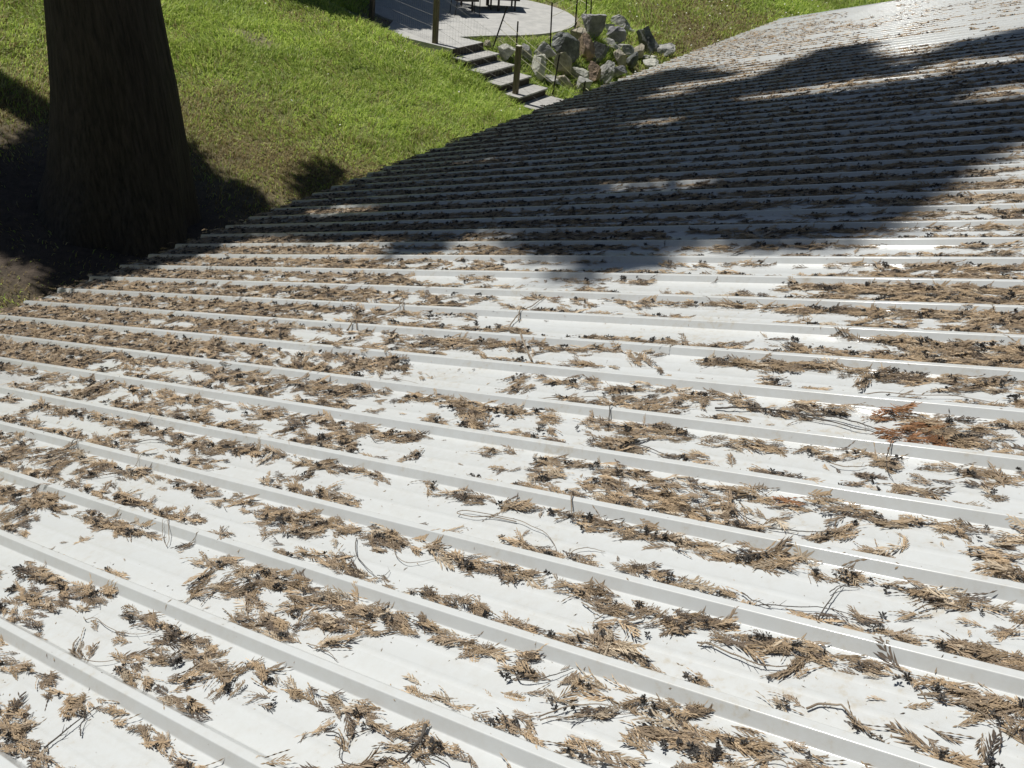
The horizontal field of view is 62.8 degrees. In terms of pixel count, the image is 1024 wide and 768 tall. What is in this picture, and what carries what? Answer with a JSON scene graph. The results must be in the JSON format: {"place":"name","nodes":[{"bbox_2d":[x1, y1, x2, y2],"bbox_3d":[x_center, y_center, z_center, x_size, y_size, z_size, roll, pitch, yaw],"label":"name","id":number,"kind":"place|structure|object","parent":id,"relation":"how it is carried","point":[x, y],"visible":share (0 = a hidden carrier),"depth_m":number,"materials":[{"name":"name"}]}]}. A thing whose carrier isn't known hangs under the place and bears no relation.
{"place":"outdoors","nodes":[
{"label":"outdoors","id":0,"kind":"place"},
{"bbox_2d":[0,0,893,311],"bbox_3d":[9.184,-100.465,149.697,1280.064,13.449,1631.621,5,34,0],"label":"ground","id":1,"kind":"structure","parent":0,"point":[14,194],"depth_m":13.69,"materials":[{"name":"green plant"}]},
{"bbox_2d":[35,0,201,257],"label":"cedar tree","id":2,"kind":"object","parent":1,"relation":"on","point":[117,176],"visible":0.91,"depth_m":10.68,"materials":[{"name":"brown plant"}]},
{"bbox_2d":[375,0,574,55],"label":"patio","id":3,"kind":"structure","parent":1,"relation":"on","point":[533,18],"depth_m":23.48,"materials":[{"name":"grey concrete"}]},
{"bbox_2d":[450,0,480,16],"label":"patio chair","id":4,"kind":"object","parent":3,"relation":"on","point":[457,1],"visible":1,"depth_m":23.63,"materials":[{"name":"black metal"}]},
{"bbox_2d":[460,0,499,11],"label":"patio table","id":5,"kind":"object","parent":3,"relation":"on","point":[498,5],"visible":1,"depth_m":24.70,"materials":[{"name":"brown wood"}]},
{"bbox_2d":[488,0,519,10],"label":"patio bench","id":6,"kind":"object","parent":3,"relation":"on","point":[505,0],"visible":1,"depth_m":24.85,"materials":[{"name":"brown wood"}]},
{"bbox_2d":[483,40,490,47],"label":"boulder","id":7,"kind":"object","parent":1,"relation":"on","point":[487,43],"visible":0.96,"depth_m":21.46,"materials":[{"name":"beige stone"}]},
{"bbox_2d":[447,42,563,110],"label":"garden stairs","id":8,"kind":"structure","parent":1,"relation":"on","point":[537,92],"depth_m":20.63,"materials":[{"name":"grey concrete"}]},
{"bbox_2d":[369,0,570,101],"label":"stair fence","id":9,"kind":"object","parent":8,"relation":"on","point":[518,49],"visible":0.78,"depth_m":20.29,"materials":[{"name":"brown wood"}]},
{"bbox_2d":[498,43,515,61],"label":"boulder","id":10,"kind":"object","parent":1,"relation":"on","point":[507,49],"visible":0.93,"depth_m":21.21,"materials":[{"name":"grey stone"}]},
{"bbox_2d":[0,0,1023,767],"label":"metal roof","id":11,"kind":"structure","parent":1,"relation":"on","point":[232,732],"depth_m":2.96,"materials":[{"name":"white paint"}]},
{"bbox_2d":[25,438,80,457],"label":"twig","id":12,"kind":"object","parent":11,"relation":"on","point":[55,452],"visible":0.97,"depth_m":4.00,"materials":[{"name":"brown wood"}]},
{"bbox_2d":[44,706,98,748],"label":"twig","id":13,"kind":"object","parent":11,"relation":"on","point":[49,743],"visible":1,"depth_m":2.23,"materials":[{"name":"grey wood"}]},
{"bbox_2d":[71,636,132,661],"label":"twig","id":14,"kind":"object","parent":11,"relation":"on","point":[90,660],"visible":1,"depth_m":2.47,"materials":[{"name":"grey wood"}]},
{"bbox_2d":[63,453,144,487],"bbox_3d":[-1.778,0.382,3.667,0.345,0.093,0.111,-14,38,-26],"label":"twig","id":15,"kind":"object","parent":11,"relation":"on","point":[98,475],"visible":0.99,"depth_m":3.66,"materials":[{"name":"brown wood"}]},
{"bbox_2d":[83,616,155,635],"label":"twig","id":16,"kind":"object","parent":11,"relation":"on","point":[113,629],"visible":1,"depth_m":2.61,"materials":[{"name":"wood"}]},
{"bbox_2d":[137,439,179,450],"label":"twig","id":17,"kind":"object","parent":11,"relation":"on","point":[158,440],"visible":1,"depth_m":3.89,"materials":[{"name":"wood"}]},
{"bbox_2d":[162,517,169,546],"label":"twig","id":18,"kind":"object","parent":11,"relation":"on","point":[165,531],"visible":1,"depth_m":3.09,"materials":[{"name":"grey wood"}]},
{"bbox_2d":[306,643,336,659],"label":"twig","id":19,"kind":"object","parent":11,"relation":"on","point":[321,648],"visible":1,"depth_m":2.34,"materials":[{"name":"grey wood"}]},
{"bbox_2d":[324,729,360,765],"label":"twig","id":20,"kind":"object","parent":11,"relation":"on","point":[333,731],"visible":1,"depth_m":2.01,"materials":[{"name":"wood"}]},
{"bbox_2d":[350,538,388,578],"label":"twig","id":21,"kind":"object","parent":11,"relation":"on","point":[362,562],"visible":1,"depth_m":2.70,"materials":[{"name":"grey wood"}]},
{"bbox_2d":[346,302,408,330],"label":"branch","id":22,"kind":"object","parent":11,"relation":"on","point":[356,321],"visible":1,"depth_m":4.96,"materials":[{"name":"wood"}]},
{"bbox_2d":[377,529,436,562],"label":"twig","id":23,"kind":"object","parent":11,"relation":"on","point":[402,560],"visible":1,"depth_m":2.65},
{"bbox_2d":[395,723,427,761],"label":"branch","id":24,"kind":"object","parent":11,"relation":"on","point":[423,732],"visible":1,"depth_m":1.96,"materials":[{"name":"brown wood"}]},
{"bbox_2d":[416,744,450,767],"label":"twig","id":25,"kind":"object","parent":11,"relation":"on","point":[432,755],"visible":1,"depth_m":1.92,"materials":[{"name":"wood"}]},
{"bbox_2d":[457,510,556,550],"bbox_3d":[0.000,0.462,2.713,0.439,0.133,0.083,30,41,32],"label":"twig","id":26,"kind":"object","parent":11,"relation":"on","point":[499,517],"visible":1,"depth_m":2.78,"materials":[{"name":"wood"}]},
{"bbox_2d":[0,0,1023,767],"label":"cedar litter","id":27,"kind":"object","parent":11,"relation":"on","point":[986,654],"visible":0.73,"depth_m":3.77,"materials":[{"name":"brown plant"}]},
{"bbox_2d":[0,0,1023,767],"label":"fallen cones","id":28,"kind":"object","parent":11,"relation":"on","point":[638,604],"visible":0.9,"depth_m":5.08,"materials":[{"name":"brown plant"}]},
{"bbox_2d":[508,296,544,360],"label":"branch","id":29,"kind":"object","parent":11,"relation":"on","point":[527,351],"visible":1,"depth_m":4.32,"materials":[{"name":"wood"}]},
{"bbox_2d":[515,668,572,680],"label":"twig","id":30,"kind":"object","parent":11,"relation":"on","point":[541,678],"visible":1,"depth_m":2.08,"materials":[{"name":"wood"}]},
{"bbox_2d":[543,396,605,400],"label":"twig","id":31,"kind":"object","parent":11,"relation":"on","point":[573,397],"visible":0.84,"depth_m":3.49,"materials":[{"name":"grey wood"}]},
{"bbox_2d":[566,547,604,557],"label":"twig","id":32,"kind":"object","parent":11,"relation":"on","point":[581,548],"visible":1,"depth_m":2.52,"materials":[{"name":"wood"}]},
{"bbox_2d":[539,703,634,720],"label":"twig","id":33,"kind":"object","parent":11,"relation":"on","point":[580,716],"visible":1,"depth_m":1.96,"materials":[{"name":"wood"}]},
{"bbox_2d":[571,491,617,515],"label":"twig","id":34,"kind":"object","parent":11,"relation":"on","point":[581,494],"visible":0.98,"depth_m":2.78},
{"bbox_2d":[581,602,612,630],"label":"twig","id":35,"kind":"object","parent":11,"relation":"on","point":[596,611],"visible":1,"depth_m":2.26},
{"bbox_2d":[634,443,678,459],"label":"twig","id":36,"kind":"object","parent":11,"relation":"on","point":[653,449],"visible":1,"depth_m":2.98,"materials":[{"name":"wood"}]},
{"bbox_2d":[697,636,797,666],"bbox_3d":[0.560,0.660,2.025,0.234,0.077,0.067,21,37,22],"label":"twig","id":37,"kind":"object","parent":11,"relation":"on","point":[713,645],"visible":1,"depth_m":2.02,"materials":[{"name":"grey wood"}]},
{"bbox_2d":[752,758,787,767],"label":"twig","id":38,"kind":"object","parent":11,"relation":"on","point":[756,764],"visible":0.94,"depth_m":1.74,"materials":[{"name":"wood"}]},
{"bbox_2d":[727,496,830,531],"bbox_3d":[0.782,0.399,2.491,0.104,0.116,0.363,-25,44,-37],"label":"twig","id":39,"kind":"object","parent":11,"relation":"on","point":[776,527],"visible":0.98,"depth_m":2.44,"materials":[{"name":"brown wood"}]},
{"bbox_2d":[771,495,804,510],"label":"frond clump","id":40,"kind":"object","parent":11,"relation":"on","point":[786,500],"visible":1,"depth_m":2.56,"materials":[{"name":"brown plant"}]},
{"bbox_2d":[715,405,881,431],"bbox_3d":[1.020,0.119,3.017,0.577,0.189,0.064,27,40,29],"label":"branch","id":41,"kind":"object","parent":11,"relation":"on","point":[784,411],"visible":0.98,"depth_m":2.99,"materials":[{"name":"wood"}]},
{"bbox_2d":[742,592,869,619],"bbox_3d":[0.735,0.577,2.129,0.310,0.101,0.053,21,37,22],"label":"twig","id":42,"kind":"object","parent":11,"relation":"on","point":[768,604],"visible":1,"depth_m":2.16,"materials":[{"name":"wood"}]},
{"bbox_2d":[819,584,859,617],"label":"twig","id":43,"kind":"object","parent":11,"relation":"on","point":[833,595],"visible":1,"depth_m":2.16,"materials":[{"name":"wood"}]},
{"bbox_2d":[829,462,863,466],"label":"twig","id":44,"kind":"object","parent":11,"relation":"on","point":[846,466],"visible":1,"depth_m":2.67,"materials":[{"name":"grey wood"}]},
{"bbox_2d":[806,702,890,741],"bbox_3d":[0.727,0.716,1.800,0.053,0.079,0.168,-24,44,-36],"label":"twig","id":45,"kind":"object","parent":11,"relation":"on","point":[831,704],"visible":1,"depth_m":1.82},
{"bbox_2d":[886,436,902,479],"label":"twig","id":46,"kind":"object","parent":11,"relation":"on","point":[888,452],"visible":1,"depth_m":2.69,"materials":[{"name":"grey wood"}]},
{"bbox_2d":[861,401,956,448],"bbox_3d":[1.324,0.146,2.799,0.258,0.120,0.321,11,34,8],"label":"frond clump","id":47,"kind":"object","parent":11,"relation":"on","point":[914,435],"visible":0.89,"depth_m":2.79,"materials":[{"name":"brown plant"}]},
{"bbox_2d":[866,389,989,401],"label":"twig","id":48,"kind":"object","parent":11,"relation":"on","point":[922,395],"visible":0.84,"depth_m":2.98,"materials":[{"name":"wood"}]},
{"bbox_2d":[918,603,968,609],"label":"twig","id":49,"kind":"object","parent":11,"relation":"on","point":[938,604],"visible":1,"depth_m":2.06,"materials":[{"name":"brown wood"}]},
{"bbox_2d":[917,693,997,725],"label":"twig","id":50,"kind":"object","parent":11,"relation":"on","point":[936,695],"visible":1,"depth_m":1.80,"materials":[{"name":"brown wood"}]},
{"bbox_2d":[522,43,531,59],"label":"boulder","id":51,"kind":"object","parent":1,"relation":"on","point":[525,47],"visible":0.92,"depth_m":21.38,"materials":[{"name":"grey stone"}]},
{"bbox_2d":[531,55,545,80],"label":"boulder","id":52,"kind":"object","parent":1,"relation":"on","point":[539,68],"visible":0.92,"depth_m":21.16,"materials":[{"name":"grey stone"}]},
{"bbox_2d":[537,54,545,60],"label":"boulder","id":53,"kind":"object","parent":1,"relation":"on","point":[542,57],"visible":0.51,"depth_m":21.58,"materials":[{"name":"grey stone"}]},
{"bbox_2d":[493,0,591,94],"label":"rope fence","id":54,"kind":"object","parent":1,"relation":"on","point":[577,1],"visible":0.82,"depth_m":21.41,"materials":[{"name":"paint"}]},
{"bbox_2d":[265,0,822,139],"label":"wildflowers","id":55,"kind":"object","parent":1,"relation":"on","point":[636,16],"visible":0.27,"depth_m":26.47,"materials":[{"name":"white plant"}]},
{"bbox_2d":[534,42,556,58],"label":"boulder","id":56,"kind":"object","parent":1,"relation":"on","point":[546,49],"visible":0.84,"depth_m":21.64,"materials":[{"name":"grey stone"}]},
{"bbox_2d":[544,74,560,84],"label":"boulder","id":57,"kind":"object","parent":1,"relation":"on","point":[550,79],"visible":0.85,"depth_m":21.40,"materials":[{"name":"grey stone"}]},
{"bbox_2d":[554,52,571,75],"bbox_3d":[1.326,-8.306,21.720,0.494,0.655,0.377,5,34,0],"label":"boulder","id":58,"kind":"object","parent":1,"relation":"on","point":[565,60],"visible":0.9,"depth_m":21.56,"materials":[{"name":"grey stone"}]},
{"bbox_2d":[556,75,572,88],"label":"boulder","id":59,"kind":"object","parent":1,"relation":"on","point":[565,79],"visible":0.84,"depth_m":21.43,"materials":[{"name":"grey stone"}]},
{"bbox_2d":[551,31,579,62],"bbox_3d":[1.403,-8.817,21.999,0.779,0.750,0.463,5,34,0],"label":"boulder","id":60,"kind":"object","parent":1,"relation":"on","point":[568,43],"visible":0.84,"depth_m":21.85,"materials":[{"name":"grey stone"}]},
{"bbox_2d":[570,26,586,39],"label":"boulder","id":61,"kind":"object","parent":1,"relation":"on","point":[577,32],"visible":0.44,"depth_m":22.68,"materials":[{"name":"beige stone"}]},
{"bbox_2d":[571,67,588,78],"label":"boulder","id":62,"kind":"object","parent":1,"relation":"on","point":[576,72],"visible":0.82,"depth_m":21.82,"materials":[{"name":"grey stone"}]},
{"bbox_2d":[574,76,592,91],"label":"boulder","id":63,"kind":"object","parent":1,"relation":"on","point":[581,79],"visible":0.81,"depth_m":21.64,"materials":[{"name":"grey stone"}]},
{"bbox_2d":[578,32,594,61],"bbox_3d":[1.949,-9.009,22.452,0.529,0.738,0.425,19,36,20],"label":"boulder","id":64,"kind":"object","parent":1,"relation":"on","point":[587,49],"visible":0.85,"depth_m":22.33,"materials":[{"name":"brown stone"}]},
{"bbox_2d":[581,14,606,38],"bbox_3d":[2.227,-9.832,23.209,0.701,0.821,0.481,5,34,0],"label":"boulder","id":65,"kind":"object","parent":1,"relation":"on","point":[594,24],"visible":0.9,"depth_m":23.03,"materials":[{"name":"grey stone"}]},
{"bbox_2d":[588,61,600,81],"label":"boulder","id":66,"kind":"object","parent":1,"relation":"on","point":[594,69],"visible":0.8,"depth_m":22.08,"materials":[{"name":"brown stone"}]},
{"bbox_2d":[592,41,609,62],"bbox_3d":[2.358,-8.984,22.750,0.448,0.631,0.442,23,38,24],"label":"boulder","id":67,"kind":"object","parent":1,"relation":"on","point":[601,50],"visible":0.71,"depth_m":22.60,"materials":[{"name":"grey stone"}]},
{"bbox_2d":[600,60,614,84],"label":"boulder","id":68,"kind":"object","parent":1,"relation":"on","point":[607,70],"visible":0.77,"depth_m":22.29,"materials":[{"name":"grey stone"}]},
{"bbox_2d":[604,24,614,32],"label":"boulder","id":69,"kind":"object","parent":1,"relation":"on","point":[606,27],"visible":0.24,"depth_m":24.34,"materials":[{"name":"grey stone"}]},
{"bbox_2d":[603,38,617,49],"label":"boulder","id":70,"kind":"object","parent":1,"relation":"on","point":[610,42],"visible":0.78,"depth_m":23.53,"materials":[{"name":"grey stone"}]},
{"bbox_2d":[605,26,626,43],"bbox_3d":[2.966,-9.985,24.062,0.615,0.571,0.435,5,34,0],"label":"boulder","id":71,"kind":"object","parent":1,"relation":"on","point":[618,34],"visible":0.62,"depth_m":23.87,"materials":[{"name":"grey stone"}]},
{"bbox_2d":[613,49,626,65],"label":"boulder","id":72,"kind":"object","parent":1,"relation":"on","point":[620,56],"visible":0.88,"depth_m":23.12,"materials":[{"name":"beige stone"}]},
{"bbox_2d":[614,65,626,77],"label":"boulder","id":73,"kind":"object","parent":1,"relation":"on","point":[620,70],"visible":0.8,"depth_m":22.84,"materials":[{"name":"grey stone"}]},
{"bbox_2d":[610,14,632,33],"bbox_3d":[3.304,-10.901,25.420,0.697,0.548,0.412,28,40,30],"label":"boulder","id":74,"kind":"object","parent":1,"relation":"on","point":[619,20],"visible":0.66,"depth_m":25.31,"materials":[{"name":"grey stone"}]},
{"bbox_2d":[618,44,633,56],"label":"boulder","id":75,"kind":"object","parent":1,"relation":"on","point":[626,49],"visible":0.68,"depth_m":23.85,"materials":[{"name":"grey stone"}]},
{"bbox_2d":[626,51,638,68],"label":"boulder","id":76,"kind":"object","parent":1,"relation":"on","point":[632,61],"visible":0.87,"depth_m":23.44,"materials":[{"name":"grey stone"}]},
{"bbox_2d":[634,44,644,58],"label":"boulder","id":77,"kind":"object","parent":1,"relation":"on","point":[640,49],"visible":0.56,"depth_m":24.20,"materials":[{"name":"beige stone"}]},
{"bbox_2d":[636,26,658,55],"bbox_3d":[4.064,-10.151,24.879,0.656,0.905,0.686,32,42,34],"label":"boulder","id":78,"kind":"object","parent":1,"relation":"on","point":[646,38],"visible":0.73,"depth_m":24.64,"materials":[{"name":"grey stone"}]},
{"bbox_2d":[643,58,658,68],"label":"boulder","id":79,"kind":"object","parent":1,"relation":"on","point":[650,62],"visible":0.78,"depth_m":24.06,"materials":[{"name":"grey stone"}]},
{"bbox_2d":[655,43,675,56],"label":"boulder","id":80,"kind":"object","parent":1,"relation":"on","point":[666,49],"visible":0.83,"depth_m":24.76,"materials":[{"name":"grey stone"}]}
]}

